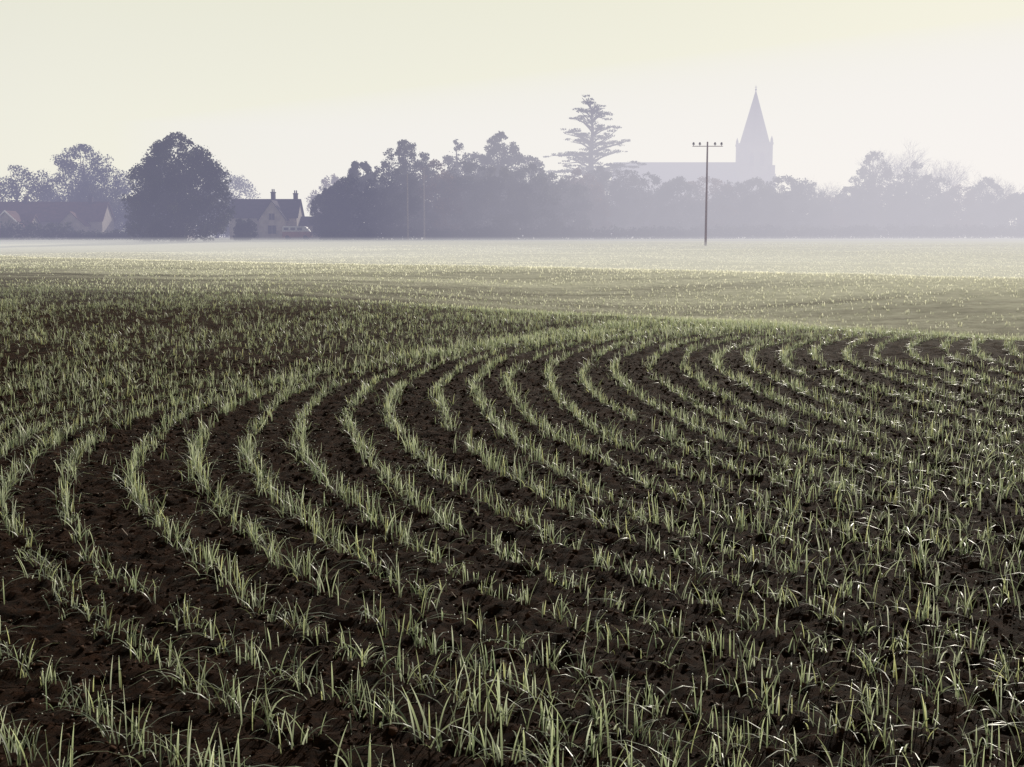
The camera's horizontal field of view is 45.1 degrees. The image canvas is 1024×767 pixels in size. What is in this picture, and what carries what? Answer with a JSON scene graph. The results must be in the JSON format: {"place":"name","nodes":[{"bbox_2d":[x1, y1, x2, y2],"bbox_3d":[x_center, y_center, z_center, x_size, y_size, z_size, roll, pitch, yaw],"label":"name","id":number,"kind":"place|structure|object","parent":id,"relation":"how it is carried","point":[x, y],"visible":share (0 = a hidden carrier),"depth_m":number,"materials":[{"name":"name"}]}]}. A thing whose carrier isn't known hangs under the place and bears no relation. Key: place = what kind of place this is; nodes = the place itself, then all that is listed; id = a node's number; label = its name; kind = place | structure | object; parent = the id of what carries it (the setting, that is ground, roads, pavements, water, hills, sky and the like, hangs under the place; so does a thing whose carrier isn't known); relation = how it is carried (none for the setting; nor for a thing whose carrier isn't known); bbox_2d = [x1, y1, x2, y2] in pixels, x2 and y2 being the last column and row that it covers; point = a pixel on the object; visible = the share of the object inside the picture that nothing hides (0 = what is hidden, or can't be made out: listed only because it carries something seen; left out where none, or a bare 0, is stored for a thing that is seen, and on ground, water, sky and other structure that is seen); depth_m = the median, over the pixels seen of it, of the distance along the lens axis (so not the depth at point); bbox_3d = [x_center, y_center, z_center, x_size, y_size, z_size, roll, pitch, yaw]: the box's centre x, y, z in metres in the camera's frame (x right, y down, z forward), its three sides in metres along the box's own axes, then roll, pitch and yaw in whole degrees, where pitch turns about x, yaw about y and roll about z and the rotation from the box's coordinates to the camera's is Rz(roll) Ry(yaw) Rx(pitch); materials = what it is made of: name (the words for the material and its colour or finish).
{"place":"outdoors","nodes":[
{"label":"outdoors","id":0,"kind":"place"},
{"bbox_2d":[229,189,304,239],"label":"house","id":1,"kind":"structure","parent":0,"point":[272,217],"depth_m":190.43,"materials":[{"name":"stone"}]},
{"bbox_2d":[9,370,1010,753],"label":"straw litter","id":2,"kind":"object","parent":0,"point":[455,596],"visible":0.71,"depth_m":4.16,"materials":[{"name":"beige plant"}]},
{"bbox_2d":[0,232,1023,766],"bbox_3d":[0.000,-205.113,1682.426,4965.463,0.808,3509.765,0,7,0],"label":"ground","id":3,"kind":"structure","parent":0,"point":[974,312],"depth_m":5.12,"materials":[{"name":"soil"}]},
{"bbox_2d":[0,721,33,750],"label":"wheat seedling","id":4,"kind":"object","parent":3,"relation":"on","point":[1,733],"visible":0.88,"depth_m":2.76,"materials":[{"name":"green plant"}]},
{"bbox_2d":[0,210,42,238],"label":"house","id":5,"kind":"structure","parent":3,"relation":"on","point":[13,216],"depth_m":195.24,"materials":[{"name":"stone"}]},
{"bbox_2d":[0,165,54,201],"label":"broadleaf tree","id":6,"kind":"object","parent":3,"relation":"on","point":[15,187],"visible":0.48,"depth_m":221.28,"materials":[{"name":"grey plant"}]},
{"bbox_2d":[0,219,74,239],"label":"hedge","id":7,"kind":"object","parent":3,"relation":"on","point":[62,232],"visible":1,"depth_m":182.81,"materials":[{"name":"grey plant"}]},
{"bbox_2d":[0,194,115,238],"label":"house","id":8,"kind":"structure","parent":3,"relation":"on","point":[90,215],"depth_m":204.48,"materials":[{"name":"stone"}]},
{"bbox_2d":[29,168,114,227],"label":"broadleaf tree","id":9,"kind":"object","parent":3,"relation":"on","point":[50,199],"visible":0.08,"depth_m":240.51,"materials":[{"name":"grey plant"}]},
{"bbox_2d":[34,144,131,230],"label":"broadleaf tree","id":10,"kind":"object","parent":3,"relation":"on","point":[68,163],"visible":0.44,"depth_m":227.39,"materials":[{"name":"green plant"}]},
{"bbox_2d":[57,723,122,766],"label":"wheat seedling","id":11,"kind":"object","parent":3,"relation":"on","point":[72,759],"visible":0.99,"depth_m":2.64,"materials":[{"name":"green plant"}]},
{"bbox_2d":[67,229,174,239],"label":"hedge","id":12,"kind":"object","parent":3,"relation":"on","point":[111,235],"visible":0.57,"depth_m":183.59,"materials":[{"name":"grey plant"}]},
{"bbox_2d":[131,695,150,745],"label":"wheat seedling","id":13,"kind":"object","parent":3,"relation":"on","point":[135,732],"visible":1,"depth_m":2.80,"materials":[{"name":"green plant"}]},
{"bbox_2d":[122,211,160,241],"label":"bush","id":14,"kind":"object","parent":3,"relation":"on","point":[128,226],"visible":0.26,"depth_m":169.72,"materials":[{"name":"grey plant"}]},
{"bbox_2d":[113,705,185,752],"bbox_3d":[-0.822,0.764,2.845,0.057,0.100,0.192,5,8,34],"label":"wheat seedling","id":15,"kind":"object","parent":3,"relation":"on","point":[145,728],"visible":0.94,"depth_m":2.79,"materials":[{"name":"green plant"}]},
{"bbox_2d":[123,717,189,765],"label":"wheat seedling","id":16,"kind":"object","parent":3,"relation":"on","point":[177,743],"visible":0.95,"depth_m":2.67,"materials":[{"name":"green plant"}]},
{"bbox_2d":[136,704,179,757],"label":"wheat seedling","id":17,"kind":"object","parent":3,"relation":"on","point":[140,744],"visible":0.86,"depth_m":2.76,"materials":[{"name":"green plant"}]},
{"bbox_2d":[116,131,236,242],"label":"broadleaf tree","id":18,"kind":"object","parent":3,"relation":"on","point":[183,189],"visible":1,"depth_m":161.20,"materials":[{"name":"green plant"}]},
{"bbox_2d":[194,725,219,766],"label":"wheat seedling","id":19,"kind":"object","parent":3,"relation":"on","point":[204,761],"visible":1,"depth_m":2.57,"materials":[{"name":"green plant"}]},
{"bbox_2d":[195,193,239,237],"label":"bush","id":20,"kind":"object","parent":3,"relation":"on","point":[226,232],"visible":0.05,"depth_m":229.47,"materials":[{"name":"grey plant"}]},
{"bbox_2d":[199,171,260,236],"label":"broadleaf tree","id":21,"kind":"object","parent":3,"relation":"on","point":[234,179],"visible":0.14,"depth_m":258.87,"materials":[{"name":"grey plant"}]},
{"bbox_2d":[194,721,276,766],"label":"wheat seedling","id":22,"kind":"object","parent":3,"relation":"on","point":[239,755],"visible":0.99,"depth_m":2.56,"materials":[{"name":"green plant"}]},
{"bbox_2d":[233,218,257,240],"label":"bush","id":23,"kind":"object","parent":3,"relation":"on","point":[244,230],"visible":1,"depth_m":173.84,"materials":[{"name":"grey plant"}]},
{"bbox_2d":[282,226,311,239],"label":"camper van","id":24,"kind":"object","parent":3,"relation":"on","point":[290,232],"visible":1,"depth_m":184.78,"materials":[{"name":"white paint"}]},
{"bbox_2d":[299,216,319,238],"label":"outbuilding","id":25,"kind":"structure","parent":3,"relation":"on","point":[304,221],"depth_m":192.66,"materials":[{"name":"stone"}]},
{"bbox_2d":[306,173,341,213],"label":"broadleaf tree","id":26,"kind":"object","parent":3,"relation":"on","point":[333,180],"visible":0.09,"depth_m":232.06,"materials":[{"name":"grey plant"}]},
{"bbox_2d":[307,185,359,239],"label":"broadleaf tree","id":27,"kind":"object","parent":3,"relation":"on","point":[323,218],"visible":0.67,"depth_m":182.15,"materials":[{"name":"grey plant"}]},
{"bbox_2d":[345,160,373,239],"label":"broadleaf tree","id":28,"kind":"object","parent":3,"relation":"on","point":[355,166],"visible":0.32,"depth_m":188.35,"materials":[{"name":"grey plant"}]},
{"bbox_2d":[329,168,400,239],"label":"broadleaf tree","id":29,"kind":"object","parent":3,"relation":"on","point":[368,197],"visible":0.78,"depth_m":179.46,"materials":[{"name":"grey plant"}]},
{"bbox_2d":[353,683,393,728],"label":"wheat seedling","id":30,"kind":"object","parent":3,"relation":"on","point":[380,723],"visible":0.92,"depth_m":2.89,"materials":[{"name":"green plant"}]},
{"bbox_2d":[372,689,428,742],"bbox_3d":[-0.258,0.769,2.854,0.128,0.106,0.086,-1,7,-9],"label":"wheat seedling","id":31,"kind":"object","parent":3,"relation":"on","point":[406,721],"visible":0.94,"depth_m":2.84,"materials":[{"name":"green plant"}]},
{"bbox_2d":[367,139,435,239],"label":"broadleaf tree","id":32,"kind":"object","parent":3,"relation":"on","point":[404,152],"visible":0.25,"depth_m":185.95,"materials":[{"name":"grey plant"}]},
{"bbox_2d":[365,168,440,239],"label":"broadleaf tree","id":33,"kind":"object","parent":3,"relation":"on","point":[400,218],"visible":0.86,"depth_m":178.60,"materials":[{"name":"green plant"}]},
{"bbox_2d":[384,673,429,723],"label":"wheat seedling","id":34,"kind":"object","parent":3,"relation":"on","point":[393,709],"visible":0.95,"depth_m":2.93,"materials":[{"name":"green plant"}]},
{"bbox_2d":[318,225,518,239],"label":"hedge","id":35,"kind":"object","parent":3,"relation":"on","point":[434,234],"visible":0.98,"depth_m":178.36,"materials":[{"name":"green plant"}]},
{"bbox_2d":[423,168,424,239],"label":"utility pole","id":36,"kind":"object","parent":3,"relation":"on","point":[423,205],"visible":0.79,"depth_m":174.16,"materials":[{"name":"grey wood"}]},
{"bbox_2d":[393,683,459,739],"bbox_3d":[-0.218,0.758,2.886,0.221,0.141,0.086,5,8,34],"label":"wheat seedling","id":37,"kind":"object","parent":3,"relation":"on","point":[415,718],"visible":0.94,"depth_m":2.85,"materials":[{"name":"green plant"}]},
{"bbox_2d":[403,159,476,239],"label":"broadleaf tree","id":38,"kind":"object","parent":3,"relation":"on","point":[432,190],"visible":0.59,"depth_m":181.71,"materials":[{"name":"grey plant"}]},
{"bbox_2d":[428,699,474,751],"bbox_3d":[-0.157,0.771,2.804,0.110,0.127,0.138,7,10,45],"label":"wheat seedling","id":39,"kind":"object","parent":3,"relation":"on","point":[440,739],"visible":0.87,"depth_m":2.80,"materials":[{"name":"green plant"}]},
{"bbox_2d":[425,695,481,757],"bbox_3d":[-0.134,0.768,2.779,0.120,0.140,0.155,0,7,4],"label":"wheat seedling","id":40,"kind":"object","parent":3,"relation":"on","point":[469,743],"visible":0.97,"depth_m":2.78,"materials":[{"name":"green plant"}]},
{"bbox_2d":[440,139,471,209],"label":"tree","id":41,"kind":"object","parent":3,"relation":"on","point":[448,160],"visible":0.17,"depth_m":199.65,"materials":[{"name":"grey plant"}]},
{"bbox_2d":[431,158,503,239],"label":"broadleaf tree","id":42,"kind":"object","parent":3,"relation":"on","point":[470,180],"visible":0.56,"depth_m":183.04,"materials":[{"name":"grey plant"}]},
{"bbox_2d":[449,724,509,762],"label":"wheat seedling","id":43,"kind":"object","parent":3,"relation":"on","point":[498,755],"visible":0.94,"depth_m":2.69,"materials":[{"name":"green plant"}]},
{"bbox_2d":[461,702,502,765],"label":"wheat seedling","id":44,"kind":"object","parent":3,"relation":"on","point":[501,738],"visible":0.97,"depth_m":2.67,"materials":[{"name":"green plant"}]},
{"bbox_2d":[471,660,503,716],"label":"wheat seedling","id":45,"kind":"object","parent":3,"relation":"on","point":[475,697],"visible":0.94,"depth_m":2.97,"materials":[{"name":"green plant"}]},
{"bbox_2d":[458,165,539,239],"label":"broadleaf tree","id":46,"kind":"object","parent":3,"relation":"on","point":[506,175],"visible":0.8,"depth_m":183.02,"materials":[{"name":"grey plant"}]},
{"bbox_2d":[475,131,529,225],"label":"tree","id":47,"kind":"object","parent":3,"relation":"on","point":[510,161],"visible":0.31,"depth_m":198.03,"materials":[{"name":"green plant"}]},
{"bbox_2d":[494,670,512,722],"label":"wheat seedling","id":48,"kind":"object","parent":3,"relation":"on","point":[498,691],"visible":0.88,"depth_m":2.96,"materials":[{"name":"green plant"}]},
{"bbox_2d":[487,684,526,726],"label":"wheat seedling","id":49,"kind":"object","parent":3,"relation":"on","point":[495,714],"visible":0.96,"depth_m":2.91,"materials":[{"name":"green plant"}]},
{"bbox_2d":[480,677,533,726],"bbox_3d":[0.010,0.745,2.945,0.165,0.114,0.064,-5,9,-35],"label":"wheat seedling","id":50,"kind":"object","parent":3,"relation":"on","point":[506,707],"visible":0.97,"depth_m":2.92,"materials":[{"name":"green plant"}]},
{"bbox_2d":[0,376,1023,754],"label":"wheat crop","id":51,"kind":"object","parent":3,"relation":"on","point":[194,458],"visible":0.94,"depth_m":4.68,"materials":[{"name":"green plant"}]},
{"bbox_2d":[0,284,1023,391],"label":"distant wheat crop","id":52,"kind":"object","parent":3,"relation":"on","point":[730,323],"visible":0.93,"depth_m":12.87,"materials":[{"name":"green plant"}]},
{"bbox_2d":[0,243,1023,338],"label":"wheat crop","id":53,"kind":"object","parent":3,"relation":"on","point":[313,263],"visible":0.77,"depth_m":40.95,"materials":[{"name":"green plant"}]},
{"bbox_2d":[492,162,564,239],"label":"broadleaf tree","id":54,"kind":"object","parent":3,"relation":"on","point":[543,205],"visible":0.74,"depth_m":184.97,"materials":[{"name":"grey plant"}]},
{"bbox_2d":[514,727,547,766],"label":"wheat seedling","id":55,"kind":"object","parent":3,"relation":"on","point":[520,758],"visible":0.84,"depth_m":2.66,"materials":[{"name":"green plant"}]},
{"bbox_2d":[520,155,547,228],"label":"tree","id":56,"kind":"object","parent":3,"relation":"on","point":[537,162],"visible":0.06,"depth_m":202.45,"materials":[{"name":"grey plant"}]},
{"bbox_2d":[540,693,557,734],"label":"wheat seedling","id":57,"kind":"object","parent":3,"relation":"on","point":[542,717],"visible":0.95,"depth_m":2.84,"materials":[{"name":"green plant"}]},
{"bbox_2d":[528,709,571,751],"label":"wheat seedling","id":58,"kind":"object","parent":3,"relation":"on","point":[554,740],"visible":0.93,"depth_m":2.79,"materials":[{"name":"green plant"}]},
{"bbox_2d":[522,172,593,238],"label":"broadleaf tree","id":59,"kind":"object","parent":3,"relation":"on","point":[574,192],"visible":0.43,"depth_m":192.70,"materials":[{"name":"grey plant"}]},
{"bbox_2d":[541,694,590,734],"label":"wheat seedling","id":60,"kind":"object","parent":3,"relation":"on","point":[569,724],"visible":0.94,"depth_m":2.85,"materials":[{"name":"green plant"}]},
{"bbox_2d":[562,167,611,238],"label":"broadleaf tree","id":61,"kind":"object","parent":3,"relation":"on","point":[602,212],"visible":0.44,"depth_m":200.79,"materials":[{"name":"grey plant"}]},
{"bbox_2d":[543,95,646,191],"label":"cedar tree","id":62,"kind":"object","parent":3,"relation":"on","point":[590,160],"visible":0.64,"depth_m":227.83,"materials":[{"name":"green plant"}]},
{"bbox_2d":[591,724,605,757],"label":"wheat seedling","id":63,"kind":"object","parent":3,"relation":"on","point":[592,747],"visible":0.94,"depth_m":2.74,"materials":[{"name":"green plant"}]},
{"bbox_2d":[507,224,701,239],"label":"hedge","id":64,"kind":"object","parent":3,"relation":"on","point":[570,232],"visible":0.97,"depth_m":191.00,"materials":[{"name":"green plant"}]},
{"bbox_2d":[583,165,632,238],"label":"broadleaf tree","id":65,"kind":"object","parent":3,"relation":"on","point":[602,177],"visible":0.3,"depth_m":208.01,"materials":[{"name":"grey plant"}]},
{"bbox_2d":[587,686,628,727],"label":"wheat seedling","id":66,"kind":"object","parent":3,"relation":"on","point":[596,722],"visible":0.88,"depth_m":2.91,"materials":[{"name":"green plant"}]},
{"bbox_2d":[587,676,631,726],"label":"wheat seedling","id":67,"kind":"object","parent":3,"relation":"on","point":[600,713],"visible":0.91,"depth_m":2.92,"materials":[{"name":"green plant"}]},
{"bbox_2d":[589,734,639,766],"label":"wheat seedling","id":68,"kind":"object","parent":3,"relation":"on","point":[628,763],"visible":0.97,"depth_m":2.65,"materials":[{"name":"green plant"}]},
{"bbox_2d":[604,169,654,238],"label":"broadleaf tree","id":69,"kind":"object","parent":3,"relation":"on","point":[633,179],"visible":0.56,"depth_m":208.91,"materials":[{"name":"grey plant"}]},
{"bbox_2d":[597,697,666,757],"bbox_3d":[0.272,0.773,2.693,0.217,0.113,0.065,6,9,38],"label":"wheat seedling","id":70,"kind":"object","parent":3,"relation":"on","point":[608,740],"visible":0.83,"depth_m":2.74,"materials":[{"name":"green plant"}]},
{"bbox_2d":[625,171,679,238],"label":"broadleaf tree","id":71,"kind":"object","parent":3,"relation":"on","point":[649,195],"visible":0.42,"depth_m":211.31,"materials":[{"name":"grey plant"}]},
{"bbox_2d":[310,185,1022,239],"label":"woodland undergrowth","id":72,"kind":"object","parent":3,"relation":"on","point":[631,205],"visible":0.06,"depth_m":211.19,"materials":[{"name":"green plant"}]},
{"bbox_2d":[650,175,709,238],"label":"broadleaf tree","id":73,"kind":"object","parent":3,"relation":"on","point":[672,190],"visible":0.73,"depth_m":211.50,"materials":[{"name":"grey plant"}]},
{"bbox_2d":[673,713,702,757],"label":"wheat seedling","id":74,"kind":"object","parent":3,"relation":"on","point":[678,741],"visible":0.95,"depth_m":2.74,"materials":[{"name":"green plant"}]},
{"bbox_2d":[669,733,720,765],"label":"wheat seedling","id":75,"kind":"object","parent":3,"relation":"on","point":[713,750],"visible":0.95,"depth_m":2.71,"materials":[{"name":"green plant"}]},
{"bbox_2d":[692,142,722,245],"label":"utility pole","id":76,"kind":"object","parent":3,"relation":"on","point":[706,196],"visible":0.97,"depth_m":118.48,"materials":[{"name":"brown wood"}]},
{"bbox_2d":[678,176,738,238],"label":"broadleaf tree","id":77,"kind":"object","parent":3,"relation":"on","point":[716,183],"visible":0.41,"depth_m":215.21,"materials":[{"name":"grey plant"}]},
{"bbox_2d":[707,180,765,238],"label":"broadleaf tree","id":78,"kind":"object","parent":3,"relation":"on","point":[739,187],"visible":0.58,"depth_m":216.01,"materials":[{"name":"grey plant"}]},
{"bbox_2d":[734,717,773,746],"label":"wheat seedling","id":79,"kind":"object","parent":3,"relation":"on","point":[766,742],"visible":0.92,"depth_m":2.80,"materials":[{"name":"green plant"}]},
{"bbox_2d":[726,176,788,238],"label":"broadleaf tree","id":80,"kind":"object","parent":3,"relation":"on","point":[761,191],"visible":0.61,"depth_m":217.26,"materials":[{"name":"grey plant"}]},
{"bbox_2d":[692,223,873,238],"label":"hedge","id":81,"kind":"object","parent":3,"relation":"on","point":[740,232],"visible":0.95,"depth_m":208.81,"materials":[{"name":"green plant"}]},
{"bbox_2d":[755,173,817,237],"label":"broadleaf tree","id":82,"kind":"object","parent":3,"relation":"on","point":[802,197],"visible":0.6,"depth_m":219.20,"materials":[{"name":"grey plant"}]},
{"bbox_2d":[783,177,837,237],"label":"broadleaf tree","id":83,"kind":"object","parent":3,"relation":"on","point":[809,187],"visible":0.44,"depth_m":223.26,"materials":[{"name":"grey plant"}]},
{"bbox_2d":[803,179,845,199],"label":"bare tree","id":84,"kind":"object","parent":3,"relation":"on","point":[833,192],"visible":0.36,"depth_m":240.71,"materials":[{"name":"grey plant"}]},
{"bbox_2d":[832,186,869,236],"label":"broadleaf tree","id":85,"kind":"object","parent":3,"relation":"on","point":[853,214],"visible":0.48,"depth_m":227.22,"materials":[{"name":"grey plant"}]},
{"bbox_2d":[848,150,899,225],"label":"broadleaf tree","id":86,"kind":"object","parent":3,"relation":"on","point":[863,172],"visible":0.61,"depth_m":229.43,"materials":[{"name":"grey plant"}]},
{"bbox_2d":[845,179,903,235],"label":"broadleaf tree","id":87,"kind":"object","parent":3,"relation":"on","point":[883,218],"visible":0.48,"depth_m":227.57,"materials":[{"name":"grey plant"}]},
{"bbox_2d":[854,703,920,749],"bbox_3d":[0.852,0.771,2.795,0.178,0.102,0.083,0,7,0],"label":"wheat seedling","id":88,"kind":"object","parent":3,"relation":"on","point":[885,729],"visible":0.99,"depth_m":2.80,"materials":[{"name":"green plant"}]},
{"bbox_2d":[856,140,933,193],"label":"bare tree","id":89,"kind":"object","parent":3,"relation":"on","point":[901,165],"visible":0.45,"depth_m":258.05,"materials":[{"name":"grey plant"}]},
{"bbox_2d":[894,160,931,237],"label":"broadleaf tree","id":90,"kind":"object","parent":3,"relation":"on","point":[907,176],"visible":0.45,"depth_m":230.07,"materials":[{"name":"grey plant"}]},
{"bbox_2d":[863,222,1023,238],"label":"hedge","id":91,"kind":"object","parent":3,"relation":"on","point":[972,232],"visible":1,"depth_m":215.89,"materials":[{"name":"grey plant"}]},
{"bbox_2d":[917,157,972,237],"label":"bare tree","id":92,"kind":"object","parent":3,"relation":"on","point":[947,176],"visible":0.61,"depth_m":253.30,"materials":[{"name":"grey plant"}]},
{"bbox_2d":[926,184,984,237],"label":"broadleaf tree","id":93,"kind":"object","parent":3,"relation":"on","point":[962,216],"visible":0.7,"depth_m":227.27,"materials":[{"name":"grey plant"}]},
{"bbox_2d":[961,176,1013,237],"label":"broadleaf tree","id":94,"kind":"object","parent":3,"relation":"on","point":[990,198],"visible":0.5,"depth_m":229.02,"materials":[{"name":"grey plant"}]},
{"bbox_2d":[962,170,1023,237],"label":"bare tree","id":95,"kind":"object","parent":3,"relation":"on","point":[1009,191],"visible":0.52,"depth_m":233.05,"materials":[{"name":"grey plant"}]},
{"bbox_2d":[990,192,1023,237],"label":"broadleaf tree","id":96,"kind":"object","parent":3,"relation":"on","point":[1009,201],"visible":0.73,"depth_m":226.34,"materials":[{"name":"grey plant"}]},
{"bbox_2d":[0,395,1023,748],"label":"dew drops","id":97,"kind":"object","parent":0,"point":[532,535],"visible":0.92,"depth_m":4.49,"materials":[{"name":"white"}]},
{"bbox_2d":[0,0,1023,228],"label":"sky","id":98,"kind":"structure","parent":0,"point":[285,95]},
{"bbox_2d":[612,89,775,222],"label":"church","id":99,"kind":"structure","parent":0,"point":[754,153],"depth_m":296.55,"materials":[{"name":"stone"}]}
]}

